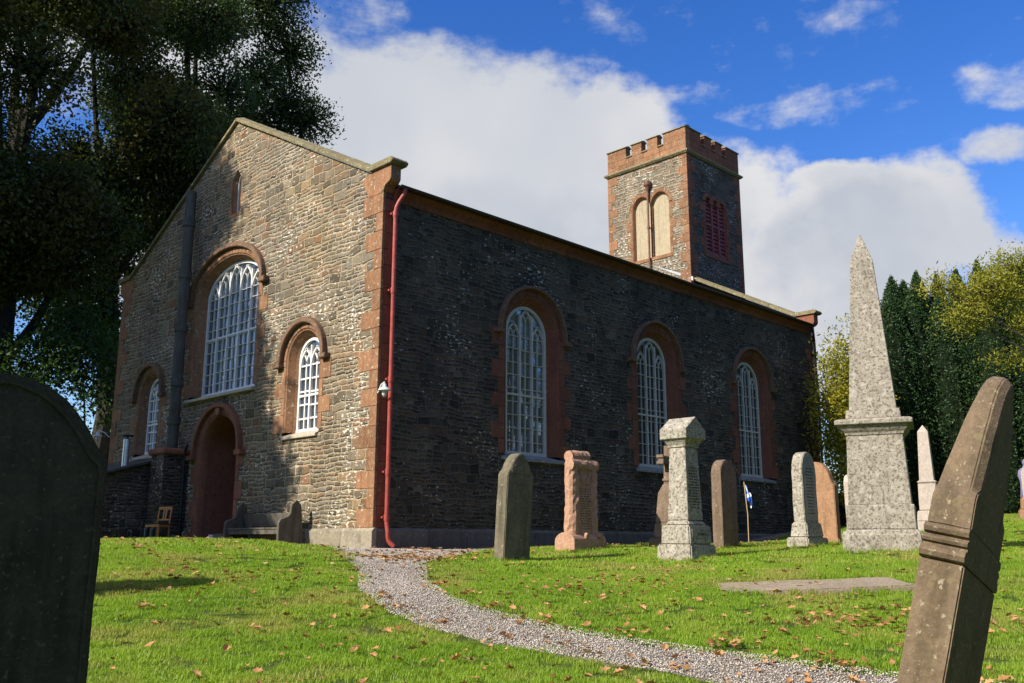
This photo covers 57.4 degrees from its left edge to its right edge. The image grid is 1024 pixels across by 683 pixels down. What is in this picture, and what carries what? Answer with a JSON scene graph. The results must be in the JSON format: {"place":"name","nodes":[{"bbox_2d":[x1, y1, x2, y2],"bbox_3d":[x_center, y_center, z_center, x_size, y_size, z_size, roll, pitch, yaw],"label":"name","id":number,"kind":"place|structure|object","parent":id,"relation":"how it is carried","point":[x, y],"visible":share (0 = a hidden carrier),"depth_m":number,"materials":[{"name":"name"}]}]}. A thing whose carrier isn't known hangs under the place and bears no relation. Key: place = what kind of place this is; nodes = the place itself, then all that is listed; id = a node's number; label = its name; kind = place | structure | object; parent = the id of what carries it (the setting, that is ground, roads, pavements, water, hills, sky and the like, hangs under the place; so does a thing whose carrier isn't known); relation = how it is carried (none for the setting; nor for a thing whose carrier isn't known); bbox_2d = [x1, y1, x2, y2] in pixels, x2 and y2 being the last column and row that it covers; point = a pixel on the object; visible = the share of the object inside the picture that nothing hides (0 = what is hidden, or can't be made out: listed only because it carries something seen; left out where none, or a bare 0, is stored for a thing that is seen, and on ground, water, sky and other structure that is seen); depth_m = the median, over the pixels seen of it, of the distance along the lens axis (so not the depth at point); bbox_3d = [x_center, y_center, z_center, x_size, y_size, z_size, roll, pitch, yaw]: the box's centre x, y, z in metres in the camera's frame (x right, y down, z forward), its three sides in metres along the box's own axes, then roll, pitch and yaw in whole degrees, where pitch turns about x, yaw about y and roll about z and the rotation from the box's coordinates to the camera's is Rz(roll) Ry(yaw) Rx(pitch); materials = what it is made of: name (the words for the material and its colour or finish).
{"place":"outdoors","nodes":[
{"label":"outdoors","id":0,"kind":"place"},
{"bbox_2d":[1,0,1023,490],"label":"sky","id":1,"kind":"structure","parent":0,"point":[897,125],"materials":[{"name":"blue"}]},
{"bbox_2d":[86,525,1023,682],"bbox_3d":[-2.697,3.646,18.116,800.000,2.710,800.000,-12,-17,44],"label":"ground","id":2,"kind":"structure","parent":0,"point":[542,663],"depth_m":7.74,"materials":[{"name":"green plant"}]},
{"bbox_2d":[0,373,107,682],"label":"headstone","id":3,"kind":"object","parent":2,"relation":"on","point":[53,469],"visible":1,"depth_m":4.18,"materials":[{"name":"grey stone"}]},
{"bbox_2d":[0,282,120,440],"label":"tree","id":4,"kind":"object","parent":2,"relation":"on","point":[73,356],"visible":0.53,"depth_m":30.44,"materials":[{"name":"green plant"}]},
{"bbox_2d":[0,0,242,373],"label":"tree","id":5,"kind":"object","parent":2,"relation":"on","point":[58,223],"visible":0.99,"depth_m":31.73,"materials":[{"name":"green plant"}]},
{"bbox_2d":[143,527,149,537],"bbox_3d":[-8.758,4.603,22.278,0.117,0.360,0.260,-8,-15,34],"label":"rubber boot","id":6,"kind":"object","parent":2,"relation":"on","point":[146,532],"visible":0.45,"depth_m":22.30,"materials":[{"name":"rubber"}]},
{"bbox_2d":[15,0,280,459],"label":"tree","id":7,"kind":"object","parent":2,"relation":"on","point":[210,15],"visible":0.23,"depth_m":38.34,"materials":[{"name":"green plant"}]},
{"bbox_2d":[150,527,155,537],"bbox_3d":[-8.565,4.582,22.176,0.117,0.360,0.260,-5,-13,24],"label":"rubber boot","id":8,"kind":"object","parent":2,"relation":"on","point":[152,532],"visible":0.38,"depth_m":22.20,"materials":[{"name":"rubber"}]},
{"bbox_2d":[145,507,172,537],"bbox_3d":[-8.500,4.414,22.518,0.400,0.883,0.469,-4,-13,19],"label":"wooden chair","id":9,"kind":"object","parent":2,"relation":"on","point":[157,525],"visible":0.9,"depth_m":22.64,"materials":[{"name":"brown wood"}]},
{"bbox_2d":[192,669,202,675],"bbox_3d":[-1.998,2.109,5.953,0.089,0.014,0.054,23,10,11],"label":"fallen leaf","id":10,"kind":"object","parent":2,"relation":"on","point":[197,672],"visible":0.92,"depth_m":5.96,"materials":[{"name":"brown plant"}]},
{"bbox_2d":[83,0,346,257],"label":"tree","id":11,"kind":"object","parent":2,"relation":"on","point":[300,119],"visible":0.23,"depth_m":44.59,"materials":[{"name":"green plant"}]},
{"bbox_2d":[213,534,222,537],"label":"stone block","id":12,"kind":"structure","parent":2,"relation":"on","point":[218,535],"depth_m":21.04,"materials":[{"name":"grey stone"}]},
{"bbox_2d":[222,644,230,650],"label":"fallen leaf","id":13,"kind":"object","parent":2,"relation":"on","point":[226,647],"visible":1,"depth_m":6.71,"materials":[{"name":"brown plant"}]},
{"bbox_2d":[252,667,262,671],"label":"fallen leaf","id":14,"kind":"object","parent":2,"relation":"on","point":[257,669],"visible":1,"depth_m":6.01,"materials":[{"name":"brown plant"}]},
{"bbox_2d":[223,500,302,543],"bbox_3d":[-5.360,3.993,20.118,2.270,1.094,0.610,-12,-17,44],"label":"bench","id":15,"kind":"object","parent":2,"relation":"on","point":[286,527],"visible":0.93,"depth_m":20.03,"materials":[{"name":"grey stone"}]},
{"bbox_2d":[451,653,460,659],"bbox_3d":[-0.375,2.146,6.398,0.112,0.044,0.076,-21,-5,-20],"label":"fallen leaf","id":16,"kind":"object","parent":2,"relation":"on","point":[456,656],"visible":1,"depth_m":6.38,"materials":[{"name":"brown plant"}]},
{"bbox_2d":[93,117,823,548],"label":"church","id":17,"kind":"structure","parent":2,"relation":"on","point":[363,355],"depth_m":23.18,"materials":[{"name":"brown stone"}]},
{"bbox_2d":[128,362,167,460],"bbox_3d":[-10.062,1.932,26.069,2.233,2.700,0.440,-12,-17,44],"label":"window","id":18,"kind":"structure","parent":17,"relation":"in","point":[149,385],"depth_m":26.36,"materials":[{"name":"white paint"}]},
{"bbox_2d":[185,402,245,538],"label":"door","id":19,"kind":"structure","parent":17,"relation":"in","point":[215,474],"depth_m":23.52,"materials":[{"name":"red paint"}]},
{"bbox_2d":[181,241,268,403],"bbox_3d":[-7.205,-0.530,23.723,4.100,3.960,0.470,-12,-17,44],"label":"window","id":20,"kind":"structure","parent":17,"relation":"in","point":[227,301],"depth_m":24.08,"materials":[{"name":"glass"}]},
{"bbox_2d":[229,170,242,218],"bbox_3d":[-7.087,-3.828,24.296,0.679,1.310,0.162,-12,-17,44],"label":"slit window","id":21,"kind":"structure","parent":17,"relation":"in","point":[236,186],"depth_m":24.38,"materials":[{"name":"white paint"}]},
{"bbox_2d":[272,316,331,439],"bbox_3d":[-4.588,0.800,20.755,2.233,2.700,0.440,-12,-17,44],"label":"window","id":22,"kind":"structure","parent":17,"relation":"in","point":[307,358],"depth_m":20.99,"materials":[{"name":"white paint"}]},
{"bbox_2d":[491,285,571,464],"bbox_3d":[0.435,0.753,22.060,0.440,4.180,2.692,-12,-17,44],"label":"window","id":23,"kind":"structure","parent":17,"relation":"in","point":[528,336],"depth_m":22.27,"materials":[{"name":"grey glass"}]},
{"bbox_2d":[627,320,687,473],"bbox_3d":[3.905,1.494,25.476,0.440,4.180,2.710,-12,-17,44],"label":"window","id":24,"kind":"structure","parent":17,"relation":"in","point":[656,368],"depth_m":25.67,"materials":[{"name":"white paint"}]},
{"bbox_2d":[728,347,778,483],"bbox_3d":[7.391,2.239,28.909,0.440,4.180,2.672,-12,-17,44],"label":"window","id":25,"kind":"structure","parent":17,"relation":"in","point":[752,405],"depth_m":29.21,"materials":[{"name":"white paint"}]},
{"bbox_2d":[504,663,517,669],"bbox_3d":[-0.009,2.133,6.144,0.112,0.031,0.077,31,-19,-10],"label":"fallen leaf","id":26,"kind":"object","parent":2,"relation":"on","point":[509,666],"visible":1,"depth_m":6.13,"materials":[{"name":"brown plant"}]},
{"bbox_2d":[494,453,532,561],"bbox_3d":[0.030,2.673,14.259,0.224,1.932,0.608,-9,-17,41],"label":"headstone","id":27,"kind":"object","parent":2,"relation":"on","point":[514,510],"visible":0.78,"depth_m":14.16,"materials":[{"name":"grey stone"}]},
{"bbox_2d":[99,520,1023,682],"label":"leaf litter","id":28,"kind":"object","parent":2,"relation":"on","point":[380,555],"visible":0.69,"depth_m":10.24,"materials":[{"name":"brown plant"}]},
{"bbox_2d":[100,512,1023,571],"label":"distant lawn grass","id":29,"kind":"structure","parent":2,"relation":"on","point":[648,552],"depth_m":13.84,"materials":[{"name":"green plant"}]},
{"bbox_2d":[555,450,605,552],"bbox_3d":[1.208,2.940,16.392,0.477,2.064,0.907,-11,-16,42],"label":"rustic headstone","id":30,"kind":"object","parent":2,"relation":"on","point":[581,511],"visible":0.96,"depth_m":16.26,"materials":[{"name":"pink stone"}]},
{"bbox_2d":[600,666,612,670],"bbox_3d":[0.621,2.142,6.134,0.100,0.017,0.061,-10,6,-20],"label":"fallen leaf","id":31,"kind":"object","parent":2,"relation":"on","point":[605,668],"visible":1,"depth_m":6.14,"materials":[{"name":"brown plant"}]},
{"bbox_2d":[613,667,623,672],"bbox_3d":[0.675,2.125,6.048,0.059,0.038,0.075,10,-16,-39],"label":"fallen leaf","id":32,"kind":"object","parent":2,"relation":"on","point":[619,670],"visible":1,"depth_m":6.05,"materials":[{"name":"brown plant"}]},
{"bbox_2d":[617,665,630,668],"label":"fallen leaf","id":33,"kind":"object","parent":2,"relation":"on","point":[625,667],"visible":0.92,"depth_m":6.17,"materials":[{"name":"brown plant"}]},
{"bbox_2d":[649,446,669,546],"bbox_3d":[2.950,2.997,17.423,0.600,2.103,0.723,-12,-17,44],"label":"cross memorial","id":34,"kind":"object","parent":2,"relation":"on","point":[662,515],"visible":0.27,"depth_m":17.30,"materials":[{"name":"stone"}]},
{"bbox_2d":[657,417,716,560],"bbox_3d":[2.699,2.429,14.615,0.682,2.479,0.742,-12,-17,44],"label":"pedestal monument","id":35,"kind":"object","parent":2,"relation":"on","point":[686,532],"visible":0.97,"depth_m":14.48,"materials":[{"name":"stone"}]},
{"bbox_2d":[487,530,924,596],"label":"grass round the stones","id":36,"kind":"object","parent":2,"relation":"on","point":[824,576],"depth_m":10.65,"materials":[{"name":"green plant"}]},
{"bbox_2d":[707,637,717,642],"bbox_3d":[1.508,2.247,7.050,0.071,0.048,0.083,6,-13,-24],"label":"fallen leaf","id":37,"kind":"object","parent":2,"relation":"on","point":[711,640],"visible":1,"depth_m":7.04,"materials":[{"name":"brown plant"}]},
{"bbox_2d":[711,459,738,548],"bbox_3d":[3.978,3.186,17.485,0.222,1.947,0.568,-11,-17,42],"label":"headstone","id":38,"kind":"object","parent":2,"relation":"on","point":[724,503],"visible":0.83,"depth_m":17.38,"materials":[{"name":"brown stone"}]},
{"bbox_2d":[744,483,751,541],"bbox_3d":[4.833,3.549,19.102,0.157,1.361,0.065,2,-12,-10],"label":"flag","id":39,"kind":"object","parent":2,"relation":"on","point":[748,495],"visible":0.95,"depth_m":19.18,"materials":[{"name":"blue fabric"}]},
{"bbox_2d":[803,675,811,682],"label":"fallen leaf","id":40,"kind":"object","parent":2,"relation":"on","point":[807,679],"visible":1,"depth_m":5.85,"materials":[{"name":"brown plant"}]},
{"bbox_2d":[787,452,828,546],"bbox_3d":[5.313,2.996,16.942,0.442,1.987,0.803,-11,-17,43],"label":"headstone","id":41,"kind":"object","parent":2,"relation":"on","point":[806,529],"visible":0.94,"depth_m":16.81,"materials":[{"name":"stone"}]},
{"bbox_2d":[715,577,914,595],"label":"flat grave slab","id":42,"kind":"structure","parent":2,"relation":"on","point":[842,585],"depth_m":10.08,"materials":[{"name":"grey stone"}]},
{"bbox_2d":[814,462,841,543],"bbox_3d":[6.070,3.334,18.578,0.402,1.875,1.123,9,-15,-37],"label":"headstone","id":43,"kind":"object","parent":2,"relation":"on","point":[828,504],"visible":0.31,"depth_m":18.35,"materials":[{"name":"orange stone"}]},
{"bbox_2d":[838,492,846,526],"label":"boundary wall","id":44,"kind":"structure","parent":2,"relation":"on","point":[843,518],"depth_m":32.12,"materials":[{"name":"black stone"}]},
{"bbox_2d":[843,475,847,506],"bbox_3d":[6.275,3.241,17.067,0.136,1.664,0.524,-12,-15,44],"label":"headstone","id":45,"kind":"object","parent":2,"relation":"on","point":[845,482],"visible":0.09,"depth_m":17.00,"materials":[{"name":"stone"}]},
{"bbox_2d":[798,312,912,524],"bbox_3d":[10.865,2.628,30.212,3.826,7.851,3.223,6,-13,-26],"label":"yellow willow","id":46,"kind":"object","parent":2,"relation":"on","point":[834,401],"visible":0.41,"depth_m":30.00,"materials":[{"name":"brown plant"}]},
{"bbox_2d":[834,235,922,552],"bbox_3d":[5.728,0.887,14.871,1.140,5.405,1.142,-5,-13,23],"label":"granite obelisk","id":47,"kind":"object","parent":2,"relation":"on","point":[875,427],"visible":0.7,"depth_m":14.35,"materials":[{"name":"grey stone"}]},
{"bbox_2d":[881,618,889,624],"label":"fallen leaf","id":48,"kind":"object","parent":2,"relation":"on","point":[885,622],"visible":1,"depth_m":7.84,"materials":[{"name":"brown plant"}]},
{"bbox_2d":[848,274,950,513],"bbox_3d":[13.773,1.943,33.229,3.855,9.130,4.353,-12,-17,44],"label":"yew tree","id":49,"kind":"object","parent":2,"relation":"on","point":[907,341],"visible":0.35,"depth_m":32.02,"materials":[{"name":"green plant"}]},
{"bbox_2d":[917,425,936,530],"bbox_3d":[9.842,3.342,22.171,0.723,2.723,0.722,-7,-14,29],"label":"obelisk","id":50,"kind":"object","parent":2,"relation":"on","point":[927,482],"visible":0.49,"depth_m":22.07,"materials":[{"name":"stone"}]},
{"bbox_2d":[899,270,978,471],"bbox_3d":[15.368,1.908,33.303,3.987,9.129,3.792,-12,-17,44],"label":"yew tree","id":51,"kind":"object","parent":2,"relation":"on","point":[948,361],"visible":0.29,"depth_m":32.03,"materials":[{"name":"green plant"}]},
{"bbox_2d":[897,377,1014,682],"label":"leaning headstone","id":52,"kind":"object","parent":2,"relation":"on","point":[956,585],"visible":1,"depth_m":3.15,"materials":[{"name":"brown stone"}]},
{"bbox_2d":[907,240,1023,376],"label":"rowan tree","id":53,"kind":"object","parent":2,"relation":"on","point":[1003,282],"visible":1,"depth_m":26.83,"materials":[{"name":"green plant"}]},
{"bbox_2d":[946,258,1023,513],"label":"yew tree","id":54,"kind":"object","parent":2,"relation":"on","point":[985,344],"visible":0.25,"depth_m":31.73,"materials":[{"name":"green plant"}]},
{"bbox_2d":[998,674,1009,679],"bbox_3d":[3.079,2.116,5.877,0.109,0.018,0.066,-16,7,-7],"label":"fallen leaf","id":55,"kind":"object","parent":2,"relation":"on","point":[1002,677],"visible":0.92,"depth_m":5.89,"materials":[{"name":"brown plant"}]},
{"bbox_2d":[1008,269,1023,513],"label":"yew tree","id":56,"kind":"object","parent":2,"relation":"on","point":[1021,377],"visible":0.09,"depth_m":31.45,"materials":[{"name":"green plant"}]},
{"bbox_2d":[1018,459,1023,517],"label":"urn monument","id":57,"kind":"object","parent":2,"relation":"on","point":[1021,480],"visible":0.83,"depth_m":25.45,"materials":[{"name":"orange stone"}]},
{"bbox_2d":[431,532,790,551],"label":"path","id":58,"kind":"structure","parent":0,"point":[769,537],"depth_m":27.46,"materials":[{"name":"grey gravel"}]},
{"bbox_2d":[329,546,1004,682],"bbox_3d":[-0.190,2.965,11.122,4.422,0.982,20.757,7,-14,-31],"label":"path","id":59,"kind":"structure","parent":0,"point":[784,673],"depth_m":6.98,"materials":[{"name":"grey gravel"}]},
{"bbox_2d":[661,644,668,649],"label":"fallen leaf","id":60,"kind":"object","parent":59,"relation":"on","point":[664,646],"visible":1,"depth_m":6.94,"materials":[{"name":"brown plant"}]},
{"bbox_2d":[846,674,858,680],"bbox_3d":[2.150,2.115,5.887,0.079,0.042,0.073,2,-12,-7],"label":"fallen leaf","id":61,"kind":"object","parent":59,"relation":"on","point":[851,678],"visible":0.89,"depth_m":5.90,"materials":[{"name":"brown plant"}]},
{"bbox_2d":[984,678,994,682],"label":"fallen leaf","id":62,"kind":"object","parent":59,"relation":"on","point":[989,680],"visible":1,"depth_m":5.83,"materials":[{"name":"brown plant"}]}
]}

